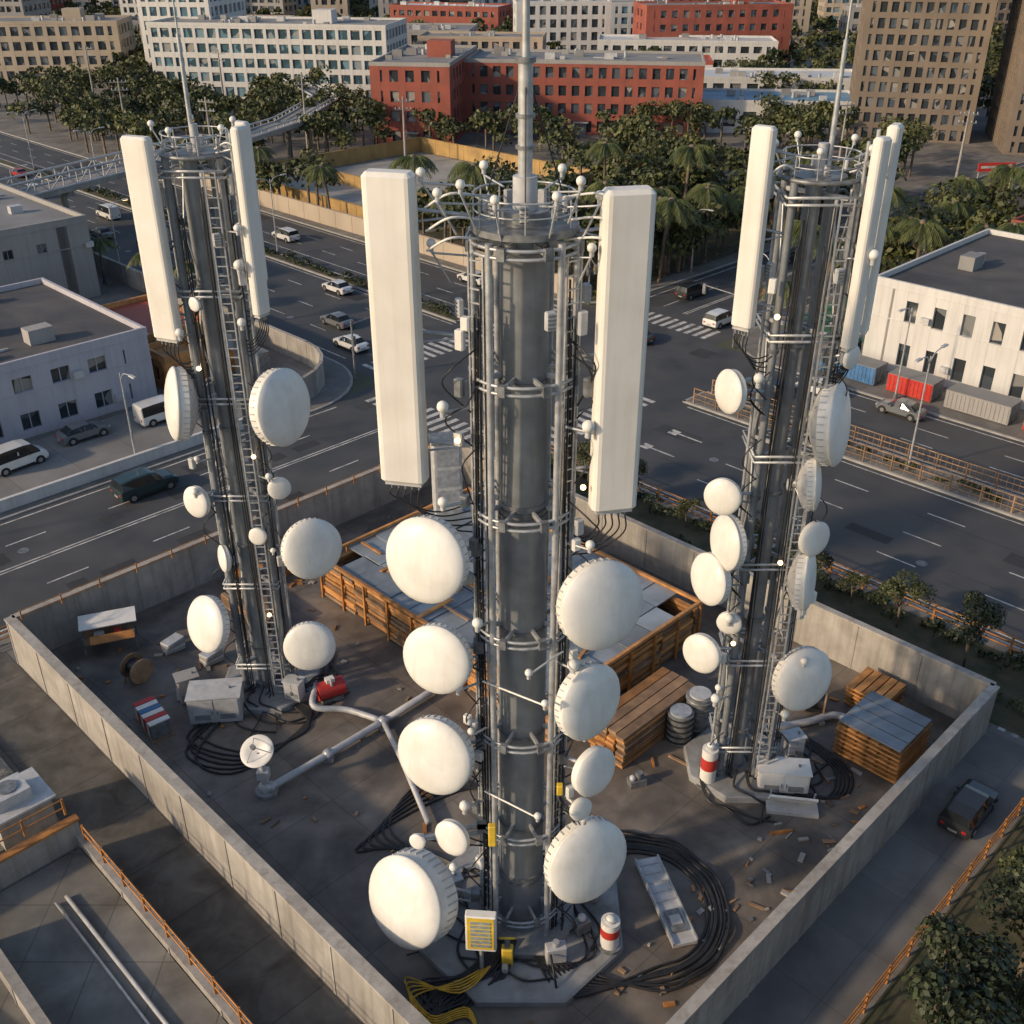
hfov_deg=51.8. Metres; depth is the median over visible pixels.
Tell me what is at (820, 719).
pipeline
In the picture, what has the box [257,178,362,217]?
court wall
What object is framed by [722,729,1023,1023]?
road
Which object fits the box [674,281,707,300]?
moving car
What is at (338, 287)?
moving car
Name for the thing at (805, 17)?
walls
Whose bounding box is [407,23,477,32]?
roof
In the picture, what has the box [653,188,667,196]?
palm tree
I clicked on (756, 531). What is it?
street tree
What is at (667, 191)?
palm tree
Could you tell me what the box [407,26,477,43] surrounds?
walls
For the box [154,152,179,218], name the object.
street lamp
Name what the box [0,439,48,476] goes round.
parked van
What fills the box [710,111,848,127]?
windows
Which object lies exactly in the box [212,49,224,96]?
utility pole
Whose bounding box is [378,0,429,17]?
walls
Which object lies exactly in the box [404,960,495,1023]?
yellow cables
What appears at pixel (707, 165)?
palm tree
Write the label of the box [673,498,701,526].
street tree
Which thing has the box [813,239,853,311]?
palm tree
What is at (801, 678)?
telecom tower
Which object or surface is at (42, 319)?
roof
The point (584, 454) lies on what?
street tree
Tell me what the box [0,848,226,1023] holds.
terrace
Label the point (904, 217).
palm tree
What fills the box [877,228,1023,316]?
roof
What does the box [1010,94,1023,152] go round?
windows
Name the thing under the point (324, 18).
roof
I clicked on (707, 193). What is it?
palm tree
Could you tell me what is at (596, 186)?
palm tree
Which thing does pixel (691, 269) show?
street lamp
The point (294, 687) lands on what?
equipment cabinet
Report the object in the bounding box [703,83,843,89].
windows
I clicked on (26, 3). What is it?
walls
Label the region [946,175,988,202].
palm tree
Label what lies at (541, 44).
walls
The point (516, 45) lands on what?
windows
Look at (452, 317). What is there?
traffic median
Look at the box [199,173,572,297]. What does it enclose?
boundary wall
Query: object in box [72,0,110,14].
walls
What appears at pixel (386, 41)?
walls
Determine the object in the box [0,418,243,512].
white wall
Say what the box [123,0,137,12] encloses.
windows
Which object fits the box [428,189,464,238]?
palm tree
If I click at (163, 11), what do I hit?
windows
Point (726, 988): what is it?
compound wall
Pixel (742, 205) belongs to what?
palm tree
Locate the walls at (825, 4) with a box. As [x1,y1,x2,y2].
[817,0,861,31]
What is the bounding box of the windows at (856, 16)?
[840,10,858,35]
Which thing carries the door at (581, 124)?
attached to the walls at (582, 82)
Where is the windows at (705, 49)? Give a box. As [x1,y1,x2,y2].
[604,45,770,65]
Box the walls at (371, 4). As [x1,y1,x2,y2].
[369,0,438,17]
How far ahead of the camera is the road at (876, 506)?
92.44 m
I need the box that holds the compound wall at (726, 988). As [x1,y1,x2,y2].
[666,683,999,1023]
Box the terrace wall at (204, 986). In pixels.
[75,832,248,1023]
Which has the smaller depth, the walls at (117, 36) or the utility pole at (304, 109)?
the utility pole at (304, 109)
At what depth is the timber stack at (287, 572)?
72.27 m
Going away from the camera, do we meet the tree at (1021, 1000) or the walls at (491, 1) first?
the tree at (1021, 1000)
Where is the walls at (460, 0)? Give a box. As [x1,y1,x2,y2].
[451,0,470,1]
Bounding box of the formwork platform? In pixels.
[320,487,702,740]
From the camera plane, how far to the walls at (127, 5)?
427.91 m
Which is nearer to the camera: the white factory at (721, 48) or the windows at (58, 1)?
the white factory at (721, 48)
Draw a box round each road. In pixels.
[0,132,1023,648]
[0,163,1023,634]
[352,101,1018,212]
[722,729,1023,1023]
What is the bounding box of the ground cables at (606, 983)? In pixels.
[185,656,853,1023]
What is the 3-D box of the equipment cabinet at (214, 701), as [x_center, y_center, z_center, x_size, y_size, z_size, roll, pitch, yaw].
[-16.899,10.802,60.178,3.020,2.000,1.835,-3,29,-6]
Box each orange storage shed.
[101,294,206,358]
[149,338,207,389]
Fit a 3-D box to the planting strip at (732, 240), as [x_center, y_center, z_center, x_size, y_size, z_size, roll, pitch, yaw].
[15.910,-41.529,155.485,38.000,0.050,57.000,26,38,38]
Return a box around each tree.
[90,234,119,283]
[126,252,146,293]
[173,258,199,312]
[253,146,276,190]
[300,163,344,208]
[388,154,437,179]
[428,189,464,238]
[447,161,498,250]
[537,174,558,200]
[537,183,575,205]
[560,235,589,274]
[570,183,596,203]
[576,440,590,489]
[582,180,619,202]
[583,139,625,178]
[637,459,648,489]
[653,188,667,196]
[655,196,700,281]
[656,185,681,245]
[656,196,669,267]
[656,201,689,277]
[667,144,716,202]
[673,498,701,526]
[684,162,716,203]
[684,184,725,262]
[689,181,726,248]
[704,194,741,254]
[728,169,746,219]
[729,186,745,201]
[729,200,771,212]
[732,513,759,543]
[746,153,781,165]
[759,281,807,308]
[768,172,799,242]
[782,220,832,251]
[785,534,833,572]
[788,151,832,236]
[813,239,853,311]
[835,570,870,603]
[850,161,868,210]
[862,186,910,214]
[878,569,936,627]
[884,223,899,244]
[886,218,948,257]
[888,215,923,263]
[901,958,1022,1023]
[910,910,1023,1023]
[931,200,972,223]
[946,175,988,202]
[946,589,1006,667]
[957,204,990,219]
[964,225,995,237]
[970,859,1023,989]
[982,164,1023,197]
[992,938,1023,1023]
[995,222,1023,234]
[995,844,1023,925]
[1007,169,1023,214]
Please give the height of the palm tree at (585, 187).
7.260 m
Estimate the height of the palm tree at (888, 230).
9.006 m
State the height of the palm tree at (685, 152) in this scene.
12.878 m
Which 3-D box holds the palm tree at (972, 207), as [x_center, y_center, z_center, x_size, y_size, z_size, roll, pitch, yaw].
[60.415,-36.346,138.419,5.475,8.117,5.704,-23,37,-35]
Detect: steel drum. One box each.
[664,703,694,746]
[685,686,713,734]
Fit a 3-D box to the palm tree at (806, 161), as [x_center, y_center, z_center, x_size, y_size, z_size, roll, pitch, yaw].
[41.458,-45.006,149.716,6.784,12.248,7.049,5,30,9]
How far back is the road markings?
94.40 m
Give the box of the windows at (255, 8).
[245,0,296,14]
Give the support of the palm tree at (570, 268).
on the planting strip at (732, 240)
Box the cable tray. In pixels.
[635,854,697,947]
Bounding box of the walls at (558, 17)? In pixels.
[513,2,610,49]
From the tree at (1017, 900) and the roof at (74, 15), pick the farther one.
the roof at (74, 15)
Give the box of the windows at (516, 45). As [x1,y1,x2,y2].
[423,41,536,48]
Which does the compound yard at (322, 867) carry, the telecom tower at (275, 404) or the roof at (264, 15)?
the telecom tower at (275, 404)
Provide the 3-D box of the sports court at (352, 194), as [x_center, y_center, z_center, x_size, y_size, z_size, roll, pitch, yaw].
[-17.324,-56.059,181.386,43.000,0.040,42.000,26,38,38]
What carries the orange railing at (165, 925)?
on the terrace wall at (204, 986)
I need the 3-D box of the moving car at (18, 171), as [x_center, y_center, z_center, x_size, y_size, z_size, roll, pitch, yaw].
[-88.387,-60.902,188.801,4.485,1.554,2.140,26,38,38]
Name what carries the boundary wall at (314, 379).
on the pavement at (336, 373)
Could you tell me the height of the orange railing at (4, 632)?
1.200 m
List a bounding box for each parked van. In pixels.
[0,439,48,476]
[132,394,165,426]
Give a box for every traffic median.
[0,158,459,322]
[683,390,1023,520]
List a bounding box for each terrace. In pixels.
[0,757,13,853]
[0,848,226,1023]
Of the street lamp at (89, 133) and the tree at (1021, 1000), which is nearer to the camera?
the tree at (1021, 1000)
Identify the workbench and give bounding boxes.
[78,606,138,658]
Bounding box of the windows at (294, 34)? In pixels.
[151,24,404,98]
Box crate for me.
[133,695,174,743]
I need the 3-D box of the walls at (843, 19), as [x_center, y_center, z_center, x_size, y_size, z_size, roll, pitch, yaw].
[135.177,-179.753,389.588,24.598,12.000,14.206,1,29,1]
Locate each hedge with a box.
[34,168,452,314]
[422,234,596,295]
[551,454,1023,670]
[579,494,1023,713]
[741,408,1003,501]
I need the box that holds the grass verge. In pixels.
[860,813,1023,1023]
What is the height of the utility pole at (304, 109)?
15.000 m
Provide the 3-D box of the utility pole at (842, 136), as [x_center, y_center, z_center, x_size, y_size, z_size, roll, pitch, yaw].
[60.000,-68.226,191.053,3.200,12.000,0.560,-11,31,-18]
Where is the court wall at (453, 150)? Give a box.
[421,137,589,176]
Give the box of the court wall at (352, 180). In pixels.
[300,163,426,196]
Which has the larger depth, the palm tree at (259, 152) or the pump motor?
the palm tree at (259, 152)
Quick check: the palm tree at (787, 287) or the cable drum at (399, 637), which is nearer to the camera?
the cable drum at (399, 637)
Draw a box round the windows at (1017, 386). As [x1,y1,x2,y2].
[897,301,1023,398]
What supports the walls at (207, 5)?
on the pavement at (935, 162)
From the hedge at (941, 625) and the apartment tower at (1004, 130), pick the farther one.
the apartment tower at (1004, 130)
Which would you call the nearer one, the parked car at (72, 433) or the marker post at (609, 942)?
the marker post at (609, 942)
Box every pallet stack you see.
[832,691,932,783]
[843,667,905,706]
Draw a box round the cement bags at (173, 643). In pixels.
[160,633,185,655]
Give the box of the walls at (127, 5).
[119,0,138,15]
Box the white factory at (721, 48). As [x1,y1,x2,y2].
[598,33,778,67]
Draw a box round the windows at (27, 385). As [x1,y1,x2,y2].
[0,353,131,436]
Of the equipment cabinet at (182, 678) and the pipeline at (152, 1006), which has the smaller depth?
the pipeline at (152, 1006)
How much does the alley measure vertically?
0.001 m
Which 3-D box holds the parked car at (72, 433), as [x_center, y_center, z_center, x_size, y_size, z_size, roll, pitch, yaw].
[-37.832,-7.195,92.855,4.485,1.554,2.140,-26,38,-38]
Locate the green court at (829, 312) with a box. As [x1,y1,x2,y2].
[781,297,864,341]
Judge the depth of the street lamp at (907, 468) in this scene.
84.72 m
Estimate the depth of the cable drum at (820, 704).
60.02 m
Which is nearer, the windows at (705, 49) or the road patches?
the road patches
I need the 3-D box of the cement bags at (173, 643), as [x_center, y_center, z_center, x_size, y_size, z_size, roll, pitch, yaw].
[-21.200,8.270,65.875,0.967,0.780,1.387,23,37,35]
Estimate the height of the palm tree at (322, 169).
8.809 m
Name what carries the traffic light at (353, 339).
on the ground at (362, 382)
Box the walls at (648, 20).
[632,4,793,61]
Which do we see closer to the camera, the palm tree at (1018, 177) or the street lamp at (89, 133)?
the palm tree at (1018, 177)
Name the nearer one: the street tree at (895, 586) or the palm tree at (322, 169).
the street tree at (895, 586)
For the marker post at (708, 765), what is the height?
2.826 m
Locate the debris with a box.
[75,495,866,1023]
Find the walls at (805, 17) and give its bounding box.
[782,0,811,46]
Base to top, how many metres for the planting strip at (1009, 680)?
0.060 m
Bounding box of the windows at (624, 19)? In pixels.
[614,6,633,33]
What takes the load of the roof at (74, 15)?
on the walls at (117, 36)
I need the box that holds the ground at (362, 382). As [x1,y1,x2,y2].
[138,4,992,443]
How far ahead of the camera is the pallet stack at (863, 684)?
60.99 m
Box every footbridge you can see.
[0,136,215,207]
[205,77,336,158]
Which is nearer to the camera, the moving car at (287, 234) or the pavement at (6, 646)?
the pavement at (6, 646)
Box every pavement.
[0,60,1023,302]
[0,272,352,520]
[0,444,1023,1023]
[740,294,1023,442]
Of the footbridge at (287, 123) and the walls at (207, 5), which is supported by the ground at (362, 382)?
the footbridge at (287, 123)
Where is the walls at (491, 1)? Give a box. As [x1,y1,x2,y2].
[472,0,512,7]
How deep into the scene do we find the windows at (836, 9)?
428.91 m
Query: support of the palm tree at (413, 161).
on the planting strip at (732, 240)
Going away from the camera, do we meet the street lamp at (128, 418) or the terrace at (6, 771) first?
the terrace at (6, 771)
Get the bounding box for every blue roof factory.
[701,88,851,134]
[703,67,851,89]
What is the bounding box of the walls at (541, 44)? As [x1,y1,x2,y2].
[418,36,545,48]
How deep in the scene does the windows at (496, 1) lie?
464.13 m
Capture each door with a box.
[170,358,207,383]
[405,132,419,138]
[573,121,588,134]
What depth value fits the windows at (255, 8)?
432.98 m
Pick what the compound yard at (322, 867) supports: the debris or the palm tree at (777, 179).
the debris
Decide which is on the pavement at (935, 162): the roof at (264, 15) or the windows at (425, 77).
the windows at (425, 77)
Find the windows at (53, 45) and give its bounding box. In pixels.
[0,22,130,79]
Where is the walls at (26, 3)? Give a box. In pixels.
[0,0,51,15]
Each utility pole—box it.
[79,45,94,94]
[109,78,127,134]
[197,97,216,174]
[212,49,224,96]
[293,72,310,151]
[394,96,411,155]
[837,101,854,163]
[954,109,978,179]
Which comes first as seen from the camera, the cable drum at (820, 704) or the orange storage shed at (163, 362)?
the cable drum at (820, 704)
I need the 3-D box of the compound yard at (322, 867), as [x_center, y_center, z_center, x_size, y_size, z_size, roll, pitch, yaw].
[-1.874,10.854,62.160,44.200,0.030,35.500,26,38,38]
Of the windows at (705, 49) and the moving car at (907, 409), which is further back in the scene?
the windows at (705, 49)
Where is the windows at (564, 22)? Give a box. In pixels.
[530,6,604,49]
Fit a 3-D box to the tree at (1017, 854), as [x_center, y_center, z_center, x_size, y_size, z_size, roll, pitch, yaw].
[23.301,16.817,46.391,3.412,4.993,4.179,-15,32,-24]
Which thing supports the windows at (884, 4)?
in the apartment tower at (923, 60)
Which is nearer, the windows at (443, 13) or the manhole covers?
the manhole covers
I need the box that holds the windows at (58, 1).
[50,0,70,11]
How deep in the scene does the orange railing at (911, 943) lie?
47.70 m
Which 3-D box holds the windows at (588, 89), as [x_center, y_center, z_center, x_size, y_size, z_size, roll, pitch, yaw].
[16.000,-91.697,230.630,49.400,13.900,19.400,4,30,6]
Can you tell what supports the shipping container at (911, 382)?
on the pavement at (1013, 430)
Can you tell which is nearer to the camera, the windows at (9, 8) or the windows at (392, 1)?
the windows at (9, 8)
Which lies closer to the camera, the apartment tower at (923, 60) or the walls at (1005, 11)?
the apartment tower at (923, 60)
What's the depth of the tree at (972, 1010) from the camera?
36.97 m
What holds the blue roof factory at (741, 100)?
on the pavement at (935, 162)
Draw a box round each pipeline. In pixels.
[54,895,168,1023]
[267,682,433,824]
[763,711,844,732]
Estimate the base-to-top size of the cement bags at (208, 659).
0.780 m
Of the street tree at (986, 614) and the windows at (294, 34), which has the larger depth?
the windows at (294, 34)
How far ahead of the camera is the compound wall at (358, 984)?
49.06 m
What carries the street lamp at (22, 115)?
on the traffic median at (452, 317)
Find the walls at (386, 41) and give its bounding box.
[146,21,407,100]
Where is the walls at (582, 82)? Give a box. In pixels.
[464,62,704,136]
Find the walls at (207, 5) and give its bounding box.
[136,0,246,65]
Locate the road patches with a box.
[0,208,1023,615]
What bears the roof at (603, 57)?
on the walls at (582, 82)
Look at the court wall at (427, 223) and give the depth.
158.96 m
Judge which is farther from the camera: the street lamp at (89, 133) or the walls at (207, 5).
the walls at (207, 5)
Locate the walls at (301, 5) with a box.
[298,0,311,13]
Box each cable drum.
[120,652,153,683]
[397,629,403,644]
[804,689,828,713]
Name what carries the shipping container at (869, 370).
on the pavement at (1013, 430)
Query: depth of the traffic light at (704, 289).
112.53 m
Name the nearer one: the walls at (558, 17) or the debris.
the debris
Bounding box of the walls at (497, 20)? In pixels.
[389,6,511,31]
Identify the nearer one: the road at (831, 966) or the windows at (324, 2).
the road at (831, 966)
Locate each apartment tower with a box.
[847,0,997,143]
[985,0,1023,154]
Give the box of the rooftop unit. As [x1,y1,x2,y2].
[0,767,57,850]
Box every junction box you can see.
[545,939,566,987]
[572,913,590,936]
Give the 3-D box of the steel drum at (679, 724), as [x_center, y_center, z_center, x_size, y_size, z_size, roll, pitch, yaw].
[9.300,11.768,58.435,1.589,2.020,1.605,0,29,0]
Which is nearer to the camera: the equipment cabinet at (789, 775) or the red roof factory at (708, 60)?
the equipment cabinet at (789, 775)
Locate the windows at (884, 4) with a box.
[854,1,989,140]
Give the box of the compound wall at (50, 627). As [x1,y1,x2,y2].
[10,446,431,650]
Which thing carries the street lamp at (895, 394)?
on the pavement at (1013, 430)
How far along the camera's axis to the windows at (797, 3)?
377.50 m
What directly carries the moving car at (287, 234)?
on the road at (876, 506)
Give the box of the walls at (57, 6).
[50,0,71,11]
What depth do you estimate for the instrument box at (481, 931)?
43.96 m
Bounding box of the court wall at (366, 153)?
[257,137,421,177]
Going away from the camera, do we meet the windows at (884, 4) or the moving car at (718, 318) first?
the moving car at (718, 318)
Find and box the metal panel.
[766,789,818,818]
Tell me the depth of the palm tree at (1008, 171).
144.92 m
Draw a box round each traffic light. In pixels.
[350,317,369,378]
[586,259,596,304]
[702,283,734,347]
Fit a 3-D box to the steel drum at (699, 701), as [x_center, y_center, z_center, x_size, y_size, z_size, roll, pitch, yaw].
[10.500,11.105,59.209,1.589,2.420,1.605,0,29,0]
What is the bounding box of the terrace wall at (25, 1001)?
[0,949,50,1023]
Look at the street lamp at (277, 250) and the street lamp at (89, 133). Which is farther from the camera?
the street lamp at (89, 133)
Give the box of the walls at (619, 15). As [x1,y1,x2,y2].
[610,5,633,33]
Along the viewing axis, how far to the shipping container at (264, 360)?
105.45 m
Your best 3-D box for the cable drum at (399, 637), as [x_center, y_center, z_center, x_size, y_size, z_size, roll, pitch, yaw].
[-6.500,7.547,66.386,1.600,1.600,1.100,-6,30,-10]
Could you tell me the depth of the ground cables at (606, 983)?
49.97 m
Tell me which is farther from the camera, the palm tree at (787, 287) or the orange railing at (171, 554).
the palm tree at (787, 287)
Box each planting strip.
[423,194,819,301]
[550,459,1023,737]
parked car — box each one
[54,420,110,445]
[936,778,998,840]
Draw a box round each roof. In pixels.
[0,7,131,24]
[0,277,147,372]
[132,16,138,22]
[138,15,295,19]
[145,8,406,27]
[369,38,476,66]
[389,1,511,8]
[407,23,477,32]
[417,30,546,39]
[464,47,705,65]
[513,0,611,3]
[610,0,663,4]
[633,0,793,7]
[842,4,861,9]
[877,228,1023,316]
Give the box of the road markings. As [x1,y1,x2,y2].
[0,133,1023,737]
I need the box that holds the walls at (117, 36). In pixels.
[0,18,137,82]
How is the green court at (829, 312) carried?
on the pavement at (1013, 430)
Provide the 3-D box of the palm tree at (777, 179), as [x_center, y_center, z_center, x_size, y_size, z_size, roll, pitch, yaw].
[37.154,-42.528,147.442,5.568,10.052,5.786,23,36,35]
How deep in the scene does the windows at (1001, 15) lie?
391.83 m
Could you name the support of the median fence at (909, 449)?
on the traffic median at (965, 496)
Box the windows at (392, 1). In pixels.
[383,0,424,13]
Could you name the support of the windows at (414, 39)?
on the pavement at (935, 162)
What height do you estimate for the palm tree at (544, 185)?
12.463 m
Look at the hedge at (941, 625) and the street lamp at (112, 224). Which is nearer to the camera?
the hedge at (941, 625)
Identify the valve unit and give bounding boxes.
[499,937,515,972]
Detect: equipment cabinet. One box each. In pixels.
[172,667,198,705]
[184,677,244,724]
[281,673,305,702]
[448,869,463,904]
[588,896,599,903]
[756,755,812,794]
[780,727,807,757]
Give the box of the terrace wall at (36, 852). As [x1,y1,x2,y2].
[0,814,80,891]
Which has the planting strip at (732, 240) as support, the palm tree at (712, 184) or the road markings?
the palm tree at (712, 184)
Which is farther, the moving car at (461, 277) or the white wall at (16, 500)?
the moving car at (461, 277)
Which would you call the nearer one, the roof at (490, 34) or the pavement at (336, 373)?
the pavement at (336, 373)
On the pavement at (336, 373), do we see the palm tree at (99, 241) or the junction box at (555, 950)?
the palm tree at (99, 241)
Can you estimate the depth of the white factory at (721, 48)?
296.44 m
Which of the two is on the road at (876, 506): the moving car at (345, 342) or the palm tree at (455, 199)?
the moving car at (345, 342)
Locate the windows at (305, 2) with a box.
[298,0,307,8]
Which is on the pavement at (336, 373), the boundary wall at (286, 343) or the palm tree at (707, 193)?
the boundary wall at (286, 343)
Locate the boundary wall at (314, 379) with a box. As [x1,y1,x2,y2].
[301,341,324,398]
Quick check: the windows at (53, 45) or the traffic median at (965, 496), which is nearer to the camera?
the traffic median at (965, 496)
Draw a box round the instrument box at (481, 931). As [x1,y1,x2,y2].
[465,909,496,967]
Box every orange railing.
[0,625,9,640]
[0,798,66,841]
[19,444,429,619]
[80,824,252,1023]
[551,443,1023,653]
[843,797,1023,1023]
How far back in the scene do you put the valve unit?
45.13 m
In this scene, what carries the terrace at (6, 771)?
on the pavement at (6, 646)
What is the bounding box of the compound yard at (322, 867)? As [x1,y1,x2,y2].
[52,481,954,1023]
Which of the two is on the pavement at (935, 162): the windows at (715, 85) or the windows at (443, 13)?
the windows at (443, 13)
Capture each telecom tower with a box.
[120,0,341,737]
[361,0,656,1006]
[683,0,903,823]
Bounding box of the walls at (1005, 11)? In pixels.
[989,1,1011,42]
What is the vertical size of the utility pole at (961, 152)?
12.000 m
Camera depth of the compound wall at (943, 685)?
64.38 m
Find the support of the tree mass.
on the ground at (362, 382)
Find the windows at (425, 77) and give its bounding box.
[380,70,462,141]
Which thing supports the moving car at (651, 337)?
on the road at (66, 525)
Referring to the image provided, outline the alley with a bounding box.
[0,652,361,1023]
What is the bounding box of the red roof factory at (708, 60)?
[704,55,713,66]
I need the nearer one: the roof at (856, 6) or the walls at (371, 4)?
the roof at (856, 6)
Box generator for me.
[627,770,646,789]
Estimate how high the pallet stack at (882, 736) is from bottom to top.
2.240 m
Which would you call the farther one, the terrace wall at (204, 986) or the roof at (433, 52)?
the roof at (433, 52)
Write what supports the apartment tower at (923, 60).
on the pavement at (935, 162)
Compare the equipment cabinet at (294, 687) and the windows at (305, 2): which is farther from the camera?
the windows at (305, 2)
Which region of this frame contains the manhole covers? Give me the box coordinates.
[17,202,927,565]
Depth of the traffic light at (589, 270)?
123.30 m
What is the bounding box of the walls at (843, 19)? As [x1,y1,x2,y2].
[838,7,860,44]
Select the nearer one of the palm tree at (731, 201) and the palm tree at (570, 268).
the palm tree at (570, 268)
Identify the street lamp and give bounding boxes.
[7,109,36,170]
[73,127,104,193]
[108,198,128,261]
[119,373,135,453]
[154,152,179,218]
[256,173,286,253]
[690,209,713,271]
[893,308,912,398]
[905,343,948,470]
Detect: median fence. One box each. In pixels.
[693,388,1023,514]
[711,379,1023,495]
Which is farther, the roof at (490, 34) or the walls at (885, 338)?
the roof at (490, 34)
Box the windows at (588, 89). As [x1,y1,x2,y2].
[472,66,695,133]
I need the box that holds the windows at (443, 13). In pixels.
[394,10,506,28]
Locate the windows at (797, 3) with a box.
[777,0,805,44]
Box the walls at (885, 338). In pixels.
[862,284,1023,408]
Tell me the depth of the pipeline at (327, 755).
58.24 m
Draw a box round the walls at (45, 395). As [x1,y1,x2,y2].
[0,335,156,443]
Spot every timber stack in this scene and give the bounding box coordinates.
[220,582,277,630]
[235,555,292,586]
[588,667,695,768]
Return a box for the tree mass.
[0,0,1023,281]
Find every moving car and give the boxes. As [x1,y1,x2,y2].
[11,167,28,177]
[90,226,113,238]
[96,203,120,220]
[110,467,178,503]
[272,227,299,242]
[320,311,353,330]
[322,279,352,295]
[333,334,368,352]
[457,270,481,286]
[647,331,655,343]
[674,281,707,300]
[702,308,731,329]
[744,377,779,398]
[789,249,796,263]
[795,378,822,394]
[875,397,927,421]
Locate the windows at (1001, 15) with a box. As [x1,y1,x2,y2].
[990,3,1011,40]
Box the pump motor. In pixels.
[315,675,348,704]
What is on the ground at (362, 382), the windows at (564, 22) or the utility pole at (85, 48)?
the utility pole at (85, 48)
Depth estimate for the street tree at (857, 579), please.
69.56 m
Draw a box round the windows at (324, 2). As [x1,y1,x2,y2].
[315,0,342,13]
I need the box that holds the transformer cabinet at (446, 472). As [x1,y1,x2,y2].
[428,431,462,529]
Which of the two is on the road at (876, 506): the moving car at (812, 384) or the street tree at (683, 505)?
the moving car at (812, 384)
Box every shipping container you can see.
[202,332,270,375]
[819,349,887,384]
[886,366,944,401]
[943,382,1022,424]
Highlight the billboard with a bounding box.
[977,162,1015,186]
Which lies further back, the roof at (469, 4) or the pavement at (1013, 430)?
the roof at (469, 4)
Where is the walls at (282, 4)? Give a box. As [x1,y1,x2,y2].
[245,0,298,16]
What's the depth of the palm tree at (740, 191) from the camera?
146.56 m
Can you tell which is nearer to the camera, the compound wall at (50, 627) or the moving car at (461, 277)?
the compound wall at (50, 627)
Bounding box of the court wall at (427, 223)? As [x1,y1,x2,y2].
[418,171,593,227]
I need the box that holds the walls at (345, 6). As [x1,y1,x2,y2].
[310,0,349,16]
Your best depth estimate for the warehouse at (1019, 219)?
122.13 m
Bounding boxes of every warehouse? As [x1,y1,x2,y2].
[0,183,100,298]
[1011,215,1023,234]
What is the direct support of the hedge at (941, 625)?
on the planting strip at (1009, 680)
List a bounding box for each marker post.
[596,912,621,954]
[696,742,718,791]
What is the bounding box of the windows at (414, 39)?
[411,35,417,43]
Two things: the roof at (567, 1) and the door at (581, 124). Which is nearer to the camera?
the door at (581, 124)
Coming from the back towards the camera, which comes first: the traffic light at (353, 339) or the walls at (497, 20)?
the walls at (497, 20)
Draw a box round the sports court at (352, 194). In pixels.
[270,153,516,205]
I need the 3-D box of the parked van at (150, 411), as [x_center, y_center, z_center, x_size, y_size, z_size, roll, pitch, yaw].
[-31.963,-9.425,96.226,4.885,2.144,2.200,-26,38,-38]
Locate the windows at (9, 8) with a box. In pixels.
[0,0,49,15]
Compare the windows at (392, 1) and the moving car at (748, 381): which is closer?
the moving car at (748, 381)
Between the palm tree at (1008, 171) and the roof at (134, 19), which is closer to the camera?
the palm tree at (1008, 171)
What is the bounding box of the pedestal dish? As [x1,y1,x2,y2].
[240,734,273,799]
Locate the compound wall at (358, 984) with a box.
[4,616,430,1023]
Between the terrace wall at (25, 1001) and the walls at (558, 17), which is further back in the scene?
the walls at (558, 17)
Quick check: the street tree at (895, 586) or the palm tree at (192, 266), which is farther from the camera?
the palm tree at (192, 266)
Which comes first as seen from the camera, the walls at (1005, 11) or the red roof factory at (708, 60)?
the red roof factory at (708, 60)
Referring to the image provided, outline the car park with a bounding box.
[0,363,340,498]
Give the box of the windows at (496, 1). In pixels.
[480,0,510,3]
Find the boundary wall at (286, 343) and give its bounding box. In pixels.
[93,251,307,364]
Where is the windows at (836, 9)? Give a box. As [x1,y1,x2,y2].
[818,0,861,30]
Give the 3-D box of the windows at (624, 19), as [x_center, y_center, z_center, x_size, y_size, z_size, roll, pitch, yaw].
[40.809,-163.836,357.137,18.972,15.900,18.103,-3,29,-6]
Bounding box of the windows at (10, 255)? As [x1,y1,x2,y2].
[2,244,46,259]
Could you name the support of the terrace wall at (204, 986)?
on the pavement at (6, 646)
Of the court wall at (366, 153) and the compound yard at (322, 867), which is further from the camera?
the court wall at (366, 153)
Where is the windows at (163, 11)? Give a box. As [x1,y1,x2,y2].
[141,0,243,64]
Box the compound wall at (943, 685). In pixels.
[462,447,996,718]
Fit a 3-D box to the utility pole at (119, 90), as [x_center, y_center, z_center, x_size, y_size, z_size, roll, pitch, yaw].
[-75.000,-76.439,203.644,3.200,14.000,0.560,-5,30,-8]
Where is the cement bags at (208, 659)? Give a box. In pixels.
[199,648,223,667]
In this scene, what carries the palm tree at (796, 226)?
on the green court at (829, 312)
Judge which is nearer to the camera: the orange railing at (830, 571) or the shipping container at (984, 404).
the orange railing at (830, 571)
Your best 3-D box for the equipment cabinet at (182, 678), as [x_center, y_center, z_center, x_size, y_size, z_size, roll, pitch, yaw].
[-18.896,10.160,61.424,1.320,1.900,1.035,-15,33,-25]
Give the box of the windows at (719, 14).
[638,10,784,42]
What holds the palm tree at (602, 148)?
on the planting strip at (732, 240)
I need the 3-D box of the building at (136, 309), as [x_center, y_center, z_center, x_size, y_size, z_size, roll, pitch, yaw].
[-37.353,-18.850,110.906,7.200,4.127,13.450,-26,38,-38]
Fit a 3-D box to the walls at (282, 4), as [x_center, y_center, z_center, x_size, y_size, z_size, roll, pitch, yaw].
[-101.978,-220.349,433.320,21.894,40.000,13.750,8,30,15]
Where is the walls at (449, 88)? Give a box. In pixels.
[369,49,476,143]

